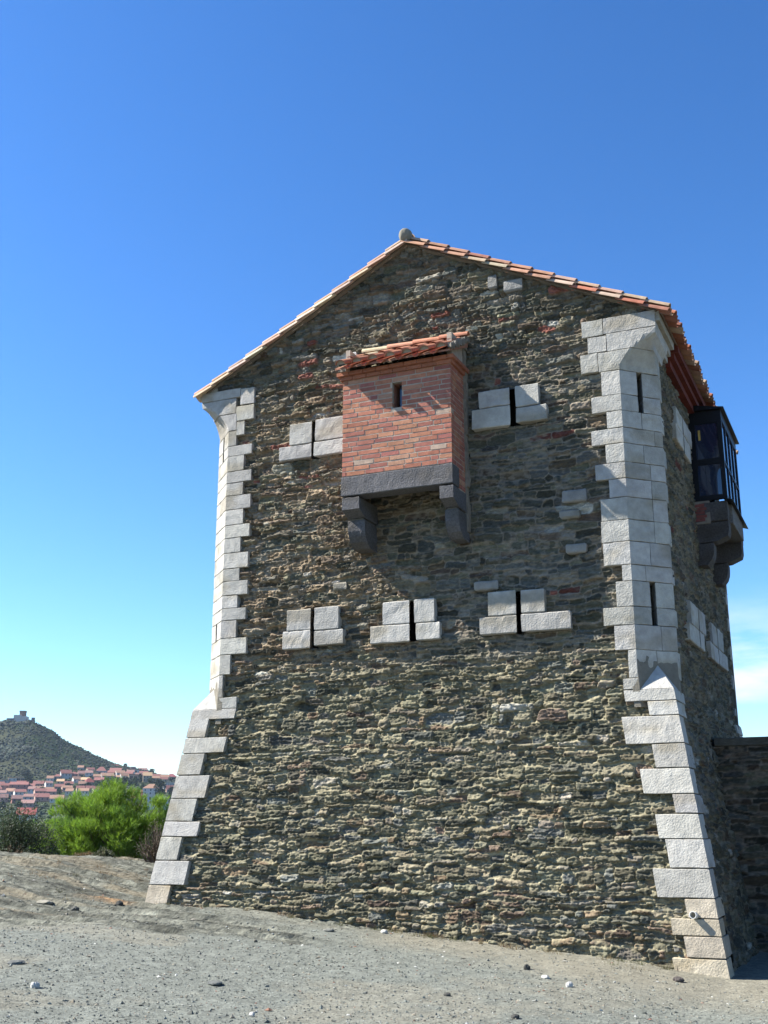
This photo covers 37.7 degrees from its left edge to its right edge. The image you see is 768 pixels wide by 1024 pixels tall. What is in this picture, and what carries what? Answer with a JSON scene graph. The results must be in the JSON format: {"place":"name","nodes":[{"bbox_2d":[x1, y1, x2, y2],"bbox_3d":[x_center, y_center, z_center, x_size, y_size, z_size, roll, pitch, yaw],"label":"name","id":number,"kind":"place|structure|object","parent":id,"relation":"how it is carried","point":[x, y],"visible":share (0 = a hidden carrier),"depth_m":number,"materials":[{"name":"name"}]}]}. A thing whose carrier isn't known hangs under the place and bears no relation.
{"place":"outdoors","nodes":[
{"label":"outdoors","id":0,"kind":"place"},
{"bbox_2d":[0,721,175,853],"bbox_3d":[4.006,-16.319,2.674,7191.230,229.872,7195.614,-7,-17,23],"label":"hills","id":1,"kind":"structure","parent":0,"point":[41,764],"depth_m":1335.17,"materials":[{"name":"green plant"}]},
{"bbox_2d":[0,801,6,807],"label":"village tree","id":2,"kind":"object","parent":1,"relation":"on","point":[2,803],"visible":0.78,"depth_m":881.54,"materials":[{"name":"green plant"}]},
{"bbox_2d":[0,790,7,793],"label":"village house","id":3,"kind":"structure","parent":1,"relation":"on","point":[3,791],"depth_m":1040.57,"materials":[{"name":"paint"}]},
{"bbox_2d":[0,794,8,801],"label":"village house","id":4,"kind":"structure","parent":1,"relation":"on","point":[4,797],"depth_m":973.65,"materials":[{"name":"paint"}]},
{"bbox_2d":[0,783,8,789],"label":"village house","id":5,"kind":"structure","parent":1,"relation":"on","point":[4,786],"depth_m":1100.50,"materials":[{"name":"paint"}]},
{"bbox_2d":[6,788,15,795],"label":"village house","id":6,"kind":"structure","parent":1,"relation":"on","point":[10,791],"depth_m":1047.22,"materials":[{"name":"paint"}]},
{"bbox_2d":[8,777,16,782],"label":"village house","id":7,"kind":"structure","parent":1,"relation":"on","point":[12,779],"depth_m":1183.91,"materials":[{"name":"paint"}]},
{"bbox_2d":[11,795,22,803],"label":"village house","id":8,"kind":"structure","parent":1,"relation":"on","point":[16,797],"depth_m":962.06,"materials":[{"name":"paint"}]},
{"bbox_2d":[13,800,22,807],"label":"village tree","id":9,"kind":"object","parent":1,"relation":"on","point":[19,802],"visible":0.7,"depth_m":905.96,"materials":[{"name":"green plant"}]},
{"bbox_2d":[9,782,28,790],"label":"village house","id":10,"kind":"structure","parent":1,"relation":"on","point":[20,785],"depth_m":1097.19,"materials":[{"name":"paint"}]},
{"bbox_2d":[13,789,26,794],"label":"village house","id":11,"kind":"structure","parent":1,"relation":"on","point":[19,791],"depth_m":1033.20,"materials":[{"name":"paint"}]},
{"bbox_2d":[6,711,34,721],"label":"hilltop fort","id":12,"kind":"structure","parent":1,"relation":"on","point":[22,716],"depth_m":1478.80,"materials":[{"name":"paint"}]},
{"bbox_2d":[19,766,31,775],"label":"village tree","id":13,"kind":"object","parent":1,"relation":"on","point":[25,772],"visible":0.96,"depth_m":1234.62,"materials":[{"name":"green plant"}]},
{"bbox_2d":[16,808,37,822],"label":"village house","id":14,"kind":"structure","parent":1,"relation":"on","point":[31,810],"depth_m":747.38,"materials":[{"name":"paint"}]},
{"bbox_2d":[21,800,35,807],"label":"village house","id":15,"kind":"structure","parent":1,"relation":"on","point":[28,803],"depth_m":914.15,"materials":[{"name":"paint"}]},
{"bbox_2d":[23,794,33,799],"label":"village house","id":16,"kind":"structure","parent":1,"relation":"on","point":[28,796],"depth_m":996.87,"materials":[{"name":"paint"}]},
{"bbox_2d":[24,774,34,783],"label":"village tree","id":17,"kind":"object","parent":1,"relation":"on","point":[29,778],"visible":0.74,"depth_m":1151.63,"materials":[{"name":"green plant"}]},
{"bbox_2d":[28,786,35,793],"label":"village house","id":18,"kind":"structure","parent":1,"relation":"on","point":[30,789],"depth_m":1064.67,"materials":[{"name":"paint"}]},
{"bbox_2d":[33,781,44,785],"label":"village house","id":19,"kind":"structure","parent":1,"relation":"on","point":[39,783],"depth_m":1129.22,"materials":[{"name":"paint"}]},
{"bbox_2d":[33,788,46,793],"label":"village house","id":20,"kind":"structure","parent":1,"relation":"on","point":[39,790],"depth_m":1038.23,"materials":[{"name":"paint"}]},
{"bbox_2d":[34,793,49,801],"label":"village house","id":21,"kind":"structure","parent":1,"relation":"on","point":[43,797],"depth_m":982.12,"materials":[{"name":"paint"}]},
{"bbox_2d":[44,781,52,786],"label":"village house","id":22,"kind":"structure","parent":1,"relation":"on","point":[48,783],"depth_m":1125.43,"materials":[{"name":"paint"}]},
{"bbox_2d":[46,776,54,780],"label":"village house","id":23,"kind":"structure","parent":1,"relation":"on","point":[50,778],"depth_m":1188.34,"materials":[{"name":"paint"}]},
{"bbox_2d":[46,789,56,794],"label":"village house","id":24,"kind":"structure","parent":1,"relation":"on","point":[52,791],"depth_m":1031.01,"materials":[{"name":"paint"}]},
{"bbox_2d":[49,795,63,802],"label":"village house","id":25,"kind":"structure","parent":1,"relation":"on","point":[52,800],"depth_m":970.12,"materials":[{"name":"paint"}]},
{"bbox_2d":[54,774,61,778],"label":"village house","id":26,"kind":"structure","parent":1,"relation":"on","point":[57,776],"depth_m":1204.32,"materials":[{"name":"paint"}]},
{"bbox_2d":[54,784,64,788],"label":"village house","id":27,"kind":"structure","parent":1,"relation":"on","point":[56,786],"depth_m":1096.64,"materials":[{"name":"paint"}]},
{"bbox_2d":[56,779,64,783],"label":"village house","id":28,"kind":"structure","parent":1,"relation":"on","point":[60,781],"depth_m":1156.23,"materials":[{"name":"paint"}]},
{"bbox_2d":[60,770,71,778],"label":"village house","id":29,"kind":"structure","parent":1,"relation":"on","point":[66,774],"depth_m":1213.27,"materials":[{"name":"paint"}]},
{"bbox_2d":[61,785,72,791],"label":"village house","id":30,"kind":"structure","parent":1,"relation":"on","point":[63,787],"depth_m":1079.70,"materials":[{"name":"paint"}]},
{"bbox_2d":[65,788,74,795],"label":"village house","id":31,"kind":"structure","parent":1,"relation":"on","point":[68,790],"depth_m":1040.55,"materials":[{"name":"paint"}]},
{"bbox_2d":[72,776,80,782],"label":"village house","id":32,"kind":"structure","parent":1,"relation":"on","point":[75,779],"depth_m":1169.00,"materials":[{"name":"paint"}]},
{"bbox_2d":[77,771,84,775],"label":"village house","id":33,"kind":"structure","parent":1,"relation":"on","point":[80,773],"depth_m":1232.79,"materials":[{"name":"paint"}]},
{"bbox_2d":[77,765,84,769],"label":"village house","id":34,"kind":"structure","parent":1,"relation":"on","point":[79,767],"depth_m":1280.46,"materials":[{"name":"paint"}]},
{"bbox_2d":[78,781,86,785],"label":"village house","id":35,"kind":"structure","parent":1,"relation":"on","point":[81,783],"depth_m":1108.11,"materials":[{"name":"paint"}]},
{"bbox_2d":[78,788,89,795],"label":"village house","id":36,"kind":"structure","parent":1,"relation":"on","point":[84,790],"depth_m":1033.06,"materials":[{"name":"paint"}]},
{"bbox_2d":[0,779,172,847],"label":"greenery","id":37,"kind":"object","parent":1,"relation":"on","point":[42,811],"visible":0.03,"depth_m":867.86,"materials":[{"name":"green plant"}]},
{"bbox_2d":[0,719,175,782],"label":"scrub","id":38,"kind":"object","parent":1,"relation":"on","point":[8,751],"visible":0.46,"depth_m":1353.36,"materials":[{"name":"plant"}]},
{"bbox_2d":[85,769,93,776],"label":"village house","id":39,"kind":"structure","parent":1,"relation":"on","point":[88,773],"depth_m":1228.73,"materials":[{"name":"paint"}]},
{"bbox_2d":[85,778,93,785],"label":"village house","id":40,"kind":"structure","parent":1,"relation":"on","point":[89,780],"depth_m":1141.40,"materials":[{"name":"paint"}]},
{"bbox_2d":[93,780,101,786],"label":"village tree","id":41,"kind":"object","parent":1,"relation":"on","point":[97,782],"visible":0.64,"depth_m":1110.51,"materials":[{"name":"green plant"}]},
{"bbox_2d":[94,777,104,781],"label":"village house","id":42,"kind":"structure","parent":1,"relation":"on","point":[97,778],"depth_m":1153.81,"materials":[{"name":"paint"}]},
{"bbox_2d":[96,767,106,772],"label":"village house","id":43,"kind":"structure","parent":1,"relation":"on","point":[102,769],"depth_m":1272.87,"materials":[{"name":"paint"}]},
{"bbox_2d":[100,773,114,778],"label":"village house","id":44,"kind":"structure","parent":1,"relation":"on","point":[108,775],"depth_m":1205.47,"materials":[{"name":"paint"}]},
{"bbox_2d":[115,770,124,774],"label":"village house","id":45,"kind":"structure","parent":1,"relation":"on","point":[118,772],"depth_m":1253.10,"materials":[{"name":"paint"}]},
{"bbox_2d":[120,773,128,777],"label":"village house","id":46,"kind":"structure","parent":1,"relation":"on","point":[122,775],"depth_m":1209.13,"materials":[{"name":"paint"}]},
{"bbox_2d":[120,776,130,784],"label":"village tree","id":47,"kind":"object","parent":1,"relation":"on","point":[126,779],"visible":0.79,"depth_m":1147.02,"materials":[{"name":"green plant"}]},
{"bbox_2d":[128,774,137,779],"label":"village house","id":48,"kind":"structure","parent":1,"relation":"on","point":[131,776],"depth_m":1204.12,"materials":[{"name":"paint"}]},
{"bbox_2d":[127,767,138,772],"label":"village house","id":49,"kind":"structure","parent":1,"relation":"on","point":[135,769],"depth_m":1335.59,"materials":[{"name":"paint"}]},
{"bbox_2d":[130,777,138,783],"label":"village tree","id":50,"kind":"object","parent":1,"relation":"on","point":[134,780],"visible":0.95,"depth_m":1148.19,"materials":[{"name":"green plant"}]},
{"bbox_2d":[143,772,152,782],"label":"village house","id":51,"kind":"structure","parent":1,"relation":"on","point":[146,775],"depth_m":1188.74,"materials":[{"name":"paint"}]},
{"bbox_2d":[143,784,159,798],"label":"village house","id":52,"kind":"structure","parent":1,"relation":"on","point":[148,789],"depth_m":1013.82,"materials":[{"name":"paint"}]},
{"bbox_2d":[147,796,163,809],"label":"village house","id":53,"kind":"structure","parent":1,"relation":"on","point":[151,797],"depth_m":890.79,"materials":[{"name":"paint"}]},
{"bbox_2d":[152,776,159,781],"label":"village house","id":54,"kind":"structure","parent":1,"relation":"on","point":[155,777],"depth_m":1198.50,"materials":[{"name":"paint"}]},
{"bbox_2d":[153,778,165,796],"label":"village tree","id":55,"kind":"object","parent":1,"relation":"on","point":[160,784],"visible":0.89,"depth_m":1017.16,"materials":[{"name":"green plant"}]},
{"bbox_2d":[160,777,167,782],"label":"village house","id":56,"kind":"structure","parent":1,"relation":"on","point":[165,779],"depth_m":1204.88,"materials":[{"name":"paint"}]},
{"bbox_2d":[165,785,173,792],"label":"village house","id":57,"kind":"structure","parent":1,"relation":"on","point":[167,787],"depth_m":1097.52,"materials":[{"name":"paint"}]},
{"bbox_2d":[167,786,172,797],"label":"village tree","id":58,"kind":"object","parent":1,"relation":"on","point":[170,789],"visible":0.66,"depth_m":1023.68,"materials":[{"name":"green plant"}]},
{"bbox_2d":[0,851,767,1023],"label":"ground","id":59,"kind":"structure","parent":0,"point":[751,973],"depth_m":11.81,"materials":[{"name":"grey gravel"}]},
{"bbox_2d":[7,960,24,964],"bbox_3d":[-3.523,4.310,10.760,0.172,0.051,0.112,10,-18,-31],"label":"loose rock","id":60,"kind":"object","parent":59,"relation":"on","point":[15,962],"visible":0.92,"depth_m":10.73,"materials":[{"name":"grey stone"}]},
{"bbox_2d":[30,982,39,987],"bbox_3d":[-3.010,4.087,9.711,0.079,0.065,0.061,11,-19,-35],"label":"loose rock","id":61,"kind":"object","parent":59,"relation":"on","point":[35,984],"visible":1,"depth_m":9.69,"materials":[{"name":"white stone"}]},
{"bbox_2d":[0,795,70,854],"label":"evergreen shrub","id":62,"kind":"object","parent":59,"relation":"on","point":[16,830],"visible":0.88,"depth_m":23.19,"materials":[{"name":"green plant"}]},
{"bbox_2d":[37,900,52,904],"bbox_3d":[-4.830,5.566,16.030,0.259,0.076,0.197,-7,-17,23],"label":"loose rock","id":63,"kind":"object","parent":59,"relation":"on","point":[46,902],"visible":0.94,"depth_m":15.96,"materials":[{"name":"grey stone"}]},
{"bbox_2d":[71,906,79,910],"bbox_3d":[-4.278,5.493,15.559,0.106,0.091,0.144,-7,-17,23],"label":"loose rock","id":64,"kind":"object","parent":59,"relation":"on","point":[75,908],"visible":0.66,"depth_m":15.53,"materials":[{"name":"grey stone"}]},
{"bbox_2d":[73,851,93,855],"bbox_3d":[-5.902,6.857,22.359,0.802,0.273,0.517,-7,-17,23],"label":"heath tuft","id":65,"kind":"object","parent":59,"relation":"on","point":[83,853],"visible":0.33,"depth_m":22.34,"materials":[{"name":"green plant"}]},
{"bbox_2d":[25,774,170,859],"bbox_3d":[-6.696,8.140,26.742,3.577,3.868,3.175,13,-20,-38],"label":"shrub","id":66,"kind":"object","parent":59,"relation":"on","point":[118,822],"visible":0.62,"depth_m":26.39,"materials":[{"name":"green plant"}]},
{"bbox_2d":[92,845,115,857],"bbox_3d":[-5.386,6.636,21.812,0.597,0.348,0.538,-7,-17,23],"label":"shrub","id":67,"kind":"object","parent":59,"relation":"on","point":[103,851],"visible":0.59,"depth_m":21.71,"materials":[{"name":"green plant"}]},
{"bbox_2d":[116,900,122,905],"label":"loose rock","id":68,"kind":"object","parent":59,"relation":"on","point":[119,902],"visible":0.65,"depth_m":16.42,"materials":[{"name":"grey stone"}]},
{"bbox_2d":[135,816,162,862],"bbox_3d":[-4.301,6.371,21.679,0.958,1.031,0.903,-7,-17,23],"label":"dry bush","id":69,"kind":"object","parent":59,"relation":"on","point":[151,857],"visible":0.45,"depth_m":21.51,"materials":[{"name":"brown plant"}]},
{"bbox_2d":[207,980,221,985],"bbox_3d":[-1.579,4.406,10.528,0.134,0.046,0.167,9,-18,-30],"label":"loose rock","id":70,"kind":"object","parent":59,"relation":"on","point":[215,982],"visible":1,"depth_m":10.47,"materials":[{"name":"grey stone"}]},
{"bbox_2d":[323,928,334,931],"bbox_3d":[-0.712,5.372,14.458,0.155,0.048,0.116,7,-17,-24],"label":"loose rock","id":71,"kind":"object","parent":59,"relation":"on","point":[329,929],"visible":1,"depth_m":14.42,"materials":[{"name":"grey stone"}]},
{"bbox_2d":[6,851,672,970],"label":"weeds","id":72,"kind":"object","parent":59,"relation":"on","point":[430,935],"visible":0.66,"depth_m":14.80,"materials":[{"name":"green plant"}]},
{"bbox_2d":[145,228,759,978],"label":"stone guardhouse","id":73,"kind":"structure","parent":59,"relation":"on","point":[479,550],"depth_m":16.50,"materials":[{"name":"stone"}]},
{"bbox_2d":[511,1014,519,1018],"bbox_3d":[1.129,4.352,9.700,0.070,0.048,0.090,-7,-17,23],"label":"loose rock","id":74,"kind":"object","parent":59,"relation":"on","point":[514,1016],"visible":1,"depth_m":9.68,"materials":[{"name":"grey stone"}]},
{"bbox_2d":[523,964,529,969],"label":"loose rock","id":75,"kind":"object","parent":59,"relation":"on","point":[526,967],"visible":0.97,"depth_m":12.63,"materials":[{"name":"black stone"}]},
{"bbox_2d":[566,981,572,986],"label":"loose rock","id":76,"kind":"object","parent":59,"relation":"on","point":[569,983],"visible":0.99,"depth_m":11.57,"materials":[{"name":"white stone"}]},
{"bbox_2d":[673,976,684,982],"bbox_3d":[3.324,5.282,12.698,0.133,0.077,0.092,-7,-17,23],"label":"loose rock","id":77,"kind":"object","parent":59,"relation":"on","point":[678,979],"visible":0.96,"depth_m":12.67,"materials":[{"name":"stone"}]},
{"bbox_2d":[713,736,767,952],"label":"boundary wall","id":78,"kind":"structure","parent":59,"relation":"on","point":[742,767],"depth_m":16.70,"materials":[{"name":"stone"}]},
{"bbox_2d":[0,0,767,775],"label":"sky","id":79,"kind":"structure","parent":0,"point":[182,181],"materials":[{"name":"blue"}]}
]}

